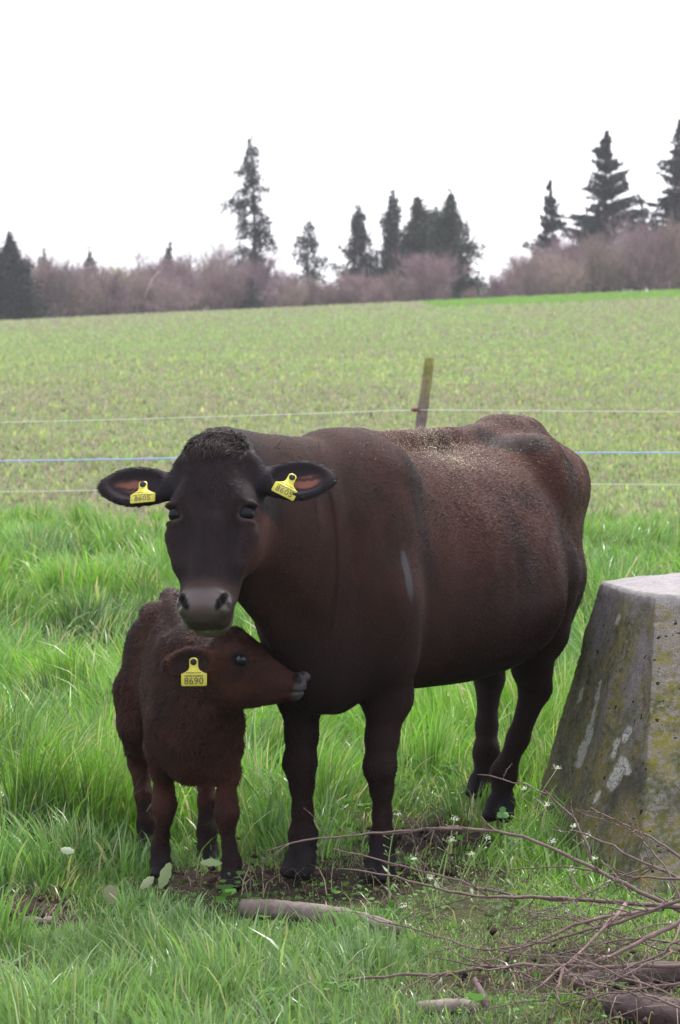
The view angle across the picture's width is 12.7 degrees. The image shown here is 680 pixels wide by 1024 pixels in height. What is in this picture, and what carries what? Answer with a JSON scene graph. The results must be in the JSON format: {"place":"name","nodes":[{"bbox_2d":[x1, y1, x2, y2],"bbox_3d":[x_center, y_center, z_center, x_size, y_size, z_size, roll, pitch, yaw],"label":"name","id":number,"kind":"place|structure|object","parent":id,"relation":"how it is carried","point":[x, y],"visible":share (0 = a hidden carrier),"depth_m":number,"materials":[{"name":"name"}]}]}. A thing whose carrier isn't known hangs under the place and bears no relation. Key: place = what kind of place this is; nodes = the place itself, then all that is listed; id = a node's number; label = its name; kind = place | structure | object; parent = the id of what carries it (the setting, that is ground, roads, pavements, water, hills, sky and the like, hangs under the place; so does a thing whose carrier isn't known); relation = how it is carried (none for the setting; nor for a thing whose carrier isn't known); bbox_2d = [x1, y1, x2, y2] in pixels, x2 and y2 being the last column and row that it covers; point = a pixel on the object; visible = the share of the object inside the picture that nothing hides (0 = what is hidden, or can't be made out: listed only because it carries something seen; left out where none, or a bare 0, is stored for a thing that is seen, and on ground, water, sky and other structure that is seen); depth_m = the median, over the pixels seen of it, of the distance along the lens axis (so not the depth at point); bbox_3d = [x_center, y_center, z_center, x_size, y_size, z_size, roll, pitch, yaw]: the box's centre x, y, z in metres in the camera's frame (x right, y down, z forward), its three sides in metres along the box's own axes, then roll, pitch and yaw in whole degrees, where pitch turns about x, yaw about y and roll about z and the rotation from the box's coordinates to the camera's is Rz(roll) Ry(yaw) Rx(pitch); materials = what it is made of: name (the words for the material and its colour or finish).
{"place":"outdoors","nodes":[
{"label":"outdoors","id":0,"kind":"place"},
{"bbox_2d":[2,959,25,968],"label":"grass","id":1,"kind":"structure","parent":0,"point":[17,963],"depth_m":7.88,"materials":[{"name":"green plant"}]},
{"bbox_2d":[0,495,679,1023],"bbox_3d":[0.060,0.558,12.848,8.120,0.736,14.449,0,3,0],"label":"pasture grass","id":2,"kind":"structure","parent":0,"point":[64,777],"depth_m":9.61,"materials":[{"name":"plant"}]},
{"bbox_2d":[0,306,679,1023],"bbox_3d":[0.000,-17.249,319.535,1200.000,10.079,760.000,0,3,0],"label":"ground","id":3,"kind":"structure","parent":0,"point":[460,908],"depth_m":8.69,"materials":[{"name":"soil"}]},
{"bbox_2d":[0,227,54,320],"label":"fir tree","id":4,"kind":"object","parent":3,"relation":"on","point":[18,300],"visible":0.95,"depth_m":174.98,"materials":[{"name":"plant"}]},
{"bbox_2d":[24,916,42,925],"bbox_3d":[-0.845,1.126,8.426,0.058,0.031,0.047,0,3,0],"label":"clod","id":5,"kind":"object","parent":3,"relation":"on","point":[36,919],"visible":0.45,"depth_m":8.41,"materials":[{"name":"soil"}]},
{"bbox_2d":[37,247,57,317],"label":"fir tree","id":6,"kind":"object","parent":3,"relation":"on","point":[44,255],"visible":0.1,"depth_m":205.33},
{"bbox_2d":[42,916,57,925],"bbox_3d":[-0.798,1.125,8.423,0.044,0.027,0.040,0,3,0],"label":"clod","id":7,"kind":"object","parent":3,"relation":"on","point":[48,921],"visible":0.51,"depth_m":8.41,"materials":[{"name":"soil"}]},
{"bbox_2d":[24,1005,107,1018],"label":"grass","id":8,"kind":"structure","parent":3,"relation":"on","point":[69,1011],"depth_m":7.13,"materials":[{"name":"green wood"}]},
{"bbox_2d":[60,847,73,879],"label":"dock leaf","id":9,"kind":"object","parent":3,"relation":"on","point":[67,850],"visible":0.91,"depth_m":8.91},
{"bbox_2d":[36,237,100,316],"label":"bare tree","id":10,"kind":"object","parent":3,"relation":"on","point":[79,268],"visible":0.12,"depth_m":189.56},
{"bbox_2d":[82,242,97,279],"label":"fir tree","id":11,"kind":"object","parent":3,"relation":"on","point":[88,260],"visible":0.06,"depth_m":205.36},
{"bbox_2d":[103,884,118,914],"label":"dock leaf","id":12,"kind":"object","parent":3,"relation":"on","point":[109,889],"visible":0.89,"depth_m":8.46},
{"bbox_2d":[91,261,150,314],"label":"bare tree","id":13,"kind":"object","parent":3,"relation":"on","point":[117,271],"visible":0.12,"depth_m":184.85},
{"bbox_2d":[123,244,158,282],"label":"bare tree","id":14,"kind":"object","parent":3,"relation":"on","point":[139,257],"visible":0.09,"depth_m":199.28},
{"bbox_2d":[140,876,153,897],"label":"dock leaf","id":15,"kind":"object","parent":3,"relation":"on","point":[147,882],"visible":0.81,"depth_m":8.61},
{"bbox_2d":[128,255,174,312],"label":"bare tree","id":16,"kind":"object","parent":3,"relation":"on","point":[165,263],"visible":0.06,"depth_m":186.81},
{"bbox_2d":[158,862,171,897],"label":"dock leaf","id":17,"kind":"object","parent":3,"relation":"on","point":[165,875],"visible":0.89,"depth_m":8.61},
{"bbox_2d":[162,238,179,311],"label":"fir tree","id":18,"kind":"object","parent":3,"relation":"on","point":[169,250],"visible":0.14,"depth_m":207.29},
{"bbox_2d":[111,587,309,889],"bbox_3d":[-0.435,0.669,9.152,0.404,0.817,1.195,-1,3,-17],"label":"calf","id":19,"kind":"object","parent":3,"relation":"on","point":[183,695],"visible":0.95,"depth_m":8.85},
{"bbox_2d":[200,858,221,890],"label":"dock leaf","id":20,"kind":"object","parent":3,"relation":"on","point":[211,862],"visible":1,"depth_m":8.86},
{"bbox_2d":[192,222,241,267],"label":"bare tree","id":21,"kind":"object","parent":3,"relation":"on","point":[212,247],"visible":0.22,"depth_m":198.58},
{"bbox_2d":[228,276,265,309],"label":"evergreen bush","id":22,"kind":"object","parent":3,"relation":"on","point":[252,302],"visible":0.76,"depth_m":183.29,"materials":[{"name":"green plant"}]},
{"bbox_2d":[216,134,278,309],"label":"spruce tree","id":23,"kind":"object","parent":3,"relation":"on","point":[253,181],"visible":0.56,"depth_m":195.03,"materials":[{"name":"plant"}]},
{"bbox_2d":[231,249,285,307],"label":"bare tree","id":24,"kind":"object","parent":3,"relation":"on","point":[260,286],"visible":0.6,"depth_m":186.01,"materials":[{"name":"plant"}]},
{"bbox_2d":[287,218,337,293],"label":"spruce tree","id":25,"kind":"object","parent":3,"relation":"on","point":[309,241],"visible":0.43,"depth_m":195.25,"materials":[{"name":"plant"}]},
{"bbox_2d":[5,659,625,1023],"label":"clover leaves","id":26,"kind":"object","parent":3,"relation":"on","point":[391,904],"visible":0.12,"depth_m":8.47,"materials":[{"name":"green plant"}]},
{"bbox_2d":[238,899,400,935],"bbox_3d":[-0.046,1.088,8.229,0.526,0.060,0.094,2,4,35],"label":"log","id":27,"kind":"object","parent":3,"relation":"on","point":[304,910],"visible":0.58,"depth_m":8.28,"materials":[{"name":"wood"}]},
{"bbox_2d":[1,621,667,1023],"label":"weed leaves","id":28,"kind":"object","parent":3,"relation":"on","point":[475,997],"visible":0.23,"depth_m":8.41,"materials":[{"name":"green plant"}]},
{"bbox_2d":[0,288,679,530],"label":"field weeds","id":29,"kind":"object","parent":3,"relation":"on","point":[246,344],"visible":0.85,"depth_m":43.64,"materials":[{"name":"green plant"}]},
{"bbox_2d":[0,806,679,1023],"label":"soil crumbs","id":30,"kind":"object","parent":3,"relation":"on","point":[316,872],"visible":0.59,"depth_m":8.87,"materials":[{"name":"soil"}]},
{"bbox_2d":[0,357,679,491],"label":"fence","id":31,"kind":"object","parent":3,"relation":"on","point":[422,409],"visible":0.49,"depth_m":20.26,"materials":[{"name":"brown wood"}]},
{"bbox_2d":[2,206,679,318],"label":"thicket","id":32,"kind":"object","parent":3,"relation":"on","point":[218,287],"visible":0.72,"depth_m":181.94,"materials":[{"name":"plant"}]},
{"bbox_2d":[142,271,158,299],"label":"broken limb","id":33,"kind":"object","parent":32,"relation":"hanging from","point":[146,291],"visible":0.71,"depth_m":182.50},
{"bbox_2d":[96,414,590,883],"bbox_3d":[0.162,0.392,9.373,0.758,1.351,2.745,1,3,23],"label":"cow","id":34,"kind":"object","parent":3,"relation":"on","point":[344,568],"visible":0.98,"depth_m":8.93},
{"bbox_2d":[329,413,582,521],"bbox_3d":[0.308,-0.103,9.665,0.689,0.410,2.041,1,3,23],"label":"hay chaff","id":35,"kind":"object","parent":34,"relation":"on","point":[442,447],"visible":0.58,"depth_m":9.48,"materials":[{"name":"plant"}]},
{"bbox_2d":[325,199,379,293],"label":"fir tree","id":36,"kind":"object","parent":3,"relation":"on","point":[358,242],"visible":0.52,"depth_m":197.15,"materials":[{"name":"plant"}]},
{"bbox_2d":[347,919,366,939],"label":"flowering weed","id":37,"kind":"object","parent":3,"relation":"on","point":[359,929],"visible":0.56,"depth_m":7.98,"materials":[{"name":"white plant"}]},
{"bbox_2d":[359,184,415,300],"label":"fir tree","id":38,"kind":"object","parent":3,"relation":"on","point":[391,234],"visible":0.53,"depth_m":195.03,"materials":[{"name":"plant"}]},
{"bbox_2d":[382,812,402,901],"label":"flowering weed","id":39,"kind":"object","parent":3,"relation":"on","point":[388,873],"visible":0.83,"depth_m":8.59,"materials":[{"name":"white plant"}]},
{"bbox_2d":[387,903,412,942],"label":"flowering weed","id":40,"kind":"object","parent":3,"relation":"on","point":[401,920],"visible":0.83,"depth_m":8.02,"materials":[{"name":"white plant"}]},
{"bbox_2d":[383,190,435,301],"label":"fir tree","id":41,"kind":"object","parent":3,"relation":"on","point":[415,228],"visible":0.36,"depth_m":195.78,"materials":[{"name":"plant"}]},
{"bbox_2d":[377,971,454,1005],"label":"dead branch","id":42,"kind":"object","parent":3,"relation":"on","point":[443,973],"visible":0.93,"depth_m":7.31,"materials":[{"name":"wood"}]},
{"bbox_2d":[410,855,441,918],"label":"flowering weed","id":43,"kind":"object","parent":3,"relation":"on","point":[432,896],"visible":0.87,"depth_m":8.38,"materials":[{"name":"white plant"}]},
{"bbox_2d":[388,247,476,300],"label":"bare tree","id":44,"kind":"object","parent":3,"relation":"on","point":[431,277],"visible":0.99,"depth_m":179.78,"materials":[{"name":"plant"}]},
{"bbox_2d":[431,815,458,905],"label":"flowering weed","id":45,"kind":"object","parent":3,"relation":"on","point":[447,849],"visible":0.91,"depth_m":8.59,"materials":[{"name":"white plant"}]},
{"bbox_2d":[415,998,478,1015],"bbox_3d":[0.249,1.158,7.149,0.153,0.047,0.044,-1,3,-15],"label":"log","id":46,"kind":"object","parent":3,"relation":"on","point":[448,1002],"visible":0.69,"depth_m":7.13,"materials":[{"name":"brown wood"}]},
{"bbox_2d":[404,184,490,299],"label":"fir tree","id":47,"kind":"object","parent":3,"relation":"on","point":[447,234],"visible":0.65,"depth_m":192.88,"materials":[{"name":"plant"}]},
{"bbox_2d":[426,204,470,276],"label":"fir tree","id":48,"kind":"object","parent":3,"relation":"on","point":[435,225],"visible":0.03,"depth_m":198.15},
{"bbox_2d":[441,825,461,835],"bbox_3d":[0.365,1.041,10.016,0.071,0.036,0.054,0,3,0],"label":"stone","id":49,"kind":"object","parent":3,"relation":"on","point":[449,831],"visible":0.46,"depth_m":10.00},
{"bbox_2d":[432,192,503,260],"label":"bare tree","id":50,"kind":"object","parent":3,"relation":"on","point":[473,237],"visible":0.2,"depth_m":202.56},
{"bbox_2d":[445,834,490,907],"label":"flowering weed","id":51,"kind":"object","parent":3,"relation":"on","point":[459,887],"visible":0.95,"depth_m":8.57,"materials":[{"name":"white plant"}]},
{"bbox_2d":[259,808,679,912],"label":"dead branch","id":52,"kind":"object","parent":3,"relation":"on","point":[625,883],"visible":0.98,"depth_m":7.96,"materials":[{"name":"wood"}]},
{"bbox_2d":[472,977,492,1010],"bbox_3d":[0.337,1.156,7.235,0.028,0.094,0.119,-1,3,-25],"label":"stub","id":53,"kind":"object","parent":3,"relation":"on","point":[480,990],"visible":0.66,"depth_m":7.22,"materials":[{"name":"brown plant"}]},
{"bbox_2d":[298,947,679,999],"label":"dead branch","id":54,"kind":"object","parent":3,"relation":"on","point":[570,965],"visible":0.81,"depth_m":7.38,"materials":[{"name":"wood"}]},
{"bbox_2d":[428,897,560,959],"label":"dead branch","id":55,"kind":"object","parent":3,"relation":"on","point":[532,925],"visible":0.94,"depth_m":7.68,"materials":[{"name":"wood"}]},
{"bbox_2d":[318,859,679,962],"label":"dead branch","id":56,"kind":"object","parent":3,"relation":"on","point":[645,912],"visible":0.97,"depth_m":7.55,"materials":[{"name":"wood"}]},
{"bbox_2d":[497,807,508,885],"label":"clover sprig","id":57,"kind":"object","parent":3,"relation":"on","point":[501,813],"visible":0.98,"depth_m":8.96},
{"bbox_2d":[338,828,679,948],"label":"dead branch","id":58,"kind":"object","parent":3,"relation":"on","point":[631,903],"visible":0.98,"depth_m":7.84,"materials":[{"name":"wood"}]},
{"bbox_2d":[333,848,565,910],"bbox_3d":[0.279,0.961,7.927,0.616,0.158,0.074,1,3,10],"label":"dead branch","id":59,"kind":"object","parent":58,"relation":"on","point":[471,886],"visible":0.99,"depth_m":7.93,"materials":[{"name":"wood"}]},
{"bbox_2d":[478,870,637,948],"bbox_3d":[0.530,1.006,7.759,0.462,0.183,0.113,-1,3,-26],"label":"dead branch","id":60,"kind":"object","parent":58,"relation":"on","point":[614,878],"visible":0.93,"depth_m":7.78,"materials":[{"name":"wood"}]},
{"bbox_2d":[493,864,605,925],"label":"dead branch","id":61,"kind":"object","parent":60,"relation":"on","point":[580,897],"visible":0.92,"depth_m":7.75,"materials":[{"name":"wood"}]},
{"bbox_2d":[590,894,672,945],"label":"dead branch","id":62,"kind":"object","parent":58,"relation":"on","point":[636,905],"visible":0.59,"depth_m":7.78,"materials":[{"name":"wood"}]},
{"bbox_2d":[494,786,526,900],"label":"flowering weed","id":63,"kind":"object","parent":3,"relation":"on","point":[516,846],"visible":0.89,"depth_m":8.69,"materials":[{"name":"white plant"}]},
{"bbox_2d":[469,764,561,907],"bbox_3d":[0.490,0.911,8.570,0.257,0.416,0.066,0,3,0],"label":"flowering weed","id":64,"kind":"object","parent":3,"relation":"on","point":[490,878],"visible":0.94,"depth_m":8.56,"materials":[{"name":"white plant"}]},
{"bbox_2d":[435,976,603,1021],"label":"dead branch","id":65,"kind":"object","parent":3,"relation":"on","point":[542,994],"visible":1,"depth_m":7.08,"materials":[{"name":"wood"}]},
{"bbox_2d":[493,942,569,971],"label":"dead branch","id":66,"kind":"object","parent":3,"relation":"on","point":[549,952],"visible":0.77,"depth_m":7.50,"materials":[{"name":"wood"}]},
{"bbox_2d":[478,763,591,858],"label":"dead branch","id":67,"kind":"object","parent":3,"relation":"on","point":[582,835],"visible":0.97,"depth_m":8.34,"materials":[{"name":"wood"}]},
{"bbox_2d":[521,179,568,279],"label":"fir tree","id":68,"kind":"object","parent":3,"relation":"on","point":[547,224],"visible":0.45,"depth_m":195.10,"materials":[{"name":"plant"}]},
{"bbox_2d":[492,837,597,920],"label":"flowering weed","id":69,"kind":"object","parent":3,"relation":"on","point":[524,876],"visible":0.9,"depth_m":8.36,"materials":[{"name":"white plant"}]},
{"bbox_2d":[503,823,590,913],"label":"flowering weed","id":70,"kind":"object","parent":3,"relation":"on","point":[517,907],"visible":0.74,"depth_m":8.49,"materials":[{"name":"white plant"}]},
{"bbox_2d":[523,229,585,287],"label":"bare tree","id":71,"kind":"object","parent":3,"relation":"on","point":[558,245],"visible":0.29,"depth_m":188.73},
{"bbox_2d":[495,902,614,980],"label":"dead branch","id":72,"kind":"object","parent":3,"relation":"on","point":[563,962],"visible":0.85,"depth_m":7.25,"materials":[{"name":"wood"}]},
{"bbox_2d":[450,900,661,965],"bbox_3d":[0.533,1.035,7.642,0.521,0.172,0.203,0,3,0],"label":"dead branch","id":73,"kind":"object","parent":3,"relation":"on","point":[609,915],"visible":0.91,"depth_m":7.56,"materials":[{"name":"wood"}]},
{"bbox_2d":[503,968,624,1019],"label":"dead branch","id":74,"kind":"object","parent":3,"relation":"on","point":[606,1001],"visible":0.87,"depth_m":7.21,"materials":[{"name":"wood"}]},
{"bbox_2d":[531,876,601,946],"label":"dead branch","id":75,"kind":"object","parent":3,"relation":"on","point":[577,914],"visible":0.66,"depth_m":7.74,"materials":[{"name":"wood"}]},
{"bbox_2d":[551,958,589,1017],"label":"dead branch","id":76,"kind":"object","parent":3,"relation":"on","point":[558,985],"visible":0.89,"depth_m":7.17,"materials":[{"name":"wood"}]},
{"bbox_2d":[467,969,679,1018],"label":"dead branch","id":77,"kind":"object","parent":3,"relation":"on","point":[668,985],"visible":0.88,"depth_m":7.14,"materials":[{"name":"wood"}]},
{"bbox_2d":[526,869,630,979],"bbox_3d":[0.588,1.032,7.669,0.344,0.249,0.129,-1,3,-20],"label":"dead branch","id":78,"kind":"object","parent":3,"relation":"on","point":[597,937],"visible":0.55,"depth_m":7.69,"materials":[{"name":"wood"}]},
{"bbox_2d":[491,873,679,978],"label":"dead branch","id":79,"kind":"object","parent":3,"relation":"on","point":[620,944],"visible":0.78,"depth_m":7.46,"materials":[{"name":"wood"}]},
{"bbox_2d":[557,868,613,937],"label":"flowering weed","id":80,"kind":"object","parent":3,"relation":"on","point":[565,907],"visible":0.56,"depth_m":8.16,"materials":[{"name":"white plant"}]},
{"bbox_2d":[546,954,625,1020],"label":"dead branch","id":81,"kind":"object","parent":3,"relation":"on","point":[616,1013],"visible":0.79,"depth_m":7.26,"materials":[{"name":"wood"}]},
{"bbox_2d":[560,219,623,292],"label":"bare tree","id":82,"kind":"object","parent":3,"relation":"on","point":[577,254],"visible":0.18,"depth_m":186.77,"materials":[{"name":"plant"}]},
{"bbox_2d":[544,921,639,991],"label":"dead branch","id":83,"kind":"object","parent":3,"relation":"on","point":[602,954],"visible":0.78,"depth_m":7.53,"materials":[{"name":"wood"}]},
{"bbox_2d":[508,836,679,897],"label":"dead branch","id":84,"kind":"object","parent":3,"relation":"on","point":[638,877],"visible":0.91,"depth_m":7.91,"materials":[{"name":"wood"}]},
{"bbox_2d":[509,899,679,954],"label":"dead branch","id":85,"kind":"object","parent":3,"relation":"on","point":[589,924],"visible":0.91,"depth_m":7.59,"materials":[{"name":"wood"}]},
{"bbox_2d":[549,857,647,993],"bbox_3d":[0.676,1.012,7.477,0.156,0.321,0.635,-1,3,-13],"label":"dead branch","id":86,"kind":"object","parent":3,"relation":"on","point":[625,962],"visible":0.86,"depth_m":7.54,"materials":[{"name":"wood"}]},
{"bbox_2d":[553,129,646,292],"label":"fir tree","id":87,"kind":"object","parent":3,"relation":"on","point":[610,187],"visible":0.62,"depth_m":192.73,"materials":[{"name":"plant"}]},
{"bbox_2d":[532,573,679,903],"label":"concrete block","id":88,"kind":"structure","parent":3,"relation":"on","point":[616,741],"depth_m":9.26,"materials":[{"name":"concrete"}]},
{"bbox_2d":[534,808,678,879],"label":"dead branch","id":89,"kind":"object","parent":3,"relation":"on","point":[641,860],"visible":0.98,"depth_m":8.05,"materials":[{"name":"wood"}]},
{"bbox_2d":[539,959,679,1022],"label":"dead branch","id":90,"kind":"object","parent":3,"relation":"on","point":[656,997],"visible":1,"depth_m":6.92,"materials":[{"name":"wood"}]},
{"bbox_2d":[545,950,673,1019],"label":"dead branch","id":91,"kind":"object","parent":3,"relation":"on","point":[672,951],"visible":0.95,"depth_m":7.16,"materials":[{"name":"wood"}]},
{"bbox_2d":[549,942,679,1007],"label":"dead branch","id":92,"kind":"object","parent":3,"relation":"on","point":[651,999],"visible":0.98,"depth_m":6.98,"materials":[{"name":"wood"}]},
{"bbox_2d":[550,939,679,1020],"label":"dead branch","id":93,"kind":"object","parent":3,"relation":"on","point":[643,961],"visible":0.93,"depth_m":7.21,"materials":[{"name":"wood"}]},
{"bbox_2d":[467,900,650,997],"bbox_3d":[0.534,1.021,7.191,0.469,0.231,0.081,0,3,-6],"label":"dead branch","id":94,"kind":"object","parent":93,"relation":"on","point":[605,971],"visible":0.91,"depth_m":7.18,"materials":[{"name":"wood"}]},
{"bbox_2d":[564,801,679,899],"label":"dead branch","id":95,"kind":"object","parent":3,"relation":"on","point":[672,883],"visible":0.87,"depth_m":8.03,"materials":[{"name":"wood"}]},
{"bbox_2d":[568,961,679,990],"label":"log","id":96,"kind":"object","parent":3,"relation":"on","point":[664,975],"visible":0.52,"depth_m":7.58,"materials":[{"name":"brown wood"}]},
{"bbox_2d":[491,902,627,998],"bbox_3d":[0.567,1.080,7.368,0.098,0.198,0.571,2,4,39],"label":"dead branch","id":97,"kind":"object","parent":96,"relation":"on","point":[605,925],"visible":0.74,"depth_m":7.45,"materials":[{"name":"wood"}]},
{"bbox_2d":[538,915,630,972],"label":"dead branch","id":98,"kind":"object","parent":96,"relation":"on","point":[576,939],"visible":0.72,"depth_m":7.59,"materials":[{"name":"wood"}]},
{"bbox_2d":[564,919,679,962],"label":"dead branch","id":99,"kind":"object","parent":96,"relation":"on","point":[670,926],"visible":0.94,"depth_m":7.36,"materials":[{"name":"wood"}]},
{"bbox_2d":[576,807,679,857],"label":"dead branch","id":100,"kind":"object","parent":3,"relation":"on","point":[662,845],"visible":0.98,"depth_m":8.15,"materials":[{"name":"wood"}]},
{"bbox_2d":[607,227,669,291],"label":"bare tree","id":101,"kind":"object","parent":3,"relation":"on","point":[620,242],"visible":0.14,"depth_m":187.57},
{"bbox_2d":[603,993,679,1023],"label":"log","id":102,"kind":"object","parent":3,"relation":"on","point":[660,1015],"visible":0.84,"depth_m":7.13,"materials":[{"name":"brown wood"}]},
{"bbox_2d":[525,938,671,995],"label":"dead branch","id":103,"kind":"object","parent":102,"relation":"on","point":[590,962],"visible":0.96,"depth_m":7.10,"materials":[{"name":"wood"}]},
{"bbox_2d":[627,196,662,289],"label":"tree","id":104,"kind":"object","parent":3,"relation":"on","point":[643,211],"visible":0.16,"depth_m":199.07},
{"bbox_2d":[645,119,679,284],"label":"fir tree","id":105,"kind":"object","parent":3,"relation":"on","point":[669,201],"visible":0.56,"depth_m":194.87,"materials":[{"name":"plant"}]},
{"bbox_2d":[0,0,679,314],"label":"sky","id":106,"kind":"structure","parent":0,"point":[124,124],"materials":[{"name":"white"}]}
]}

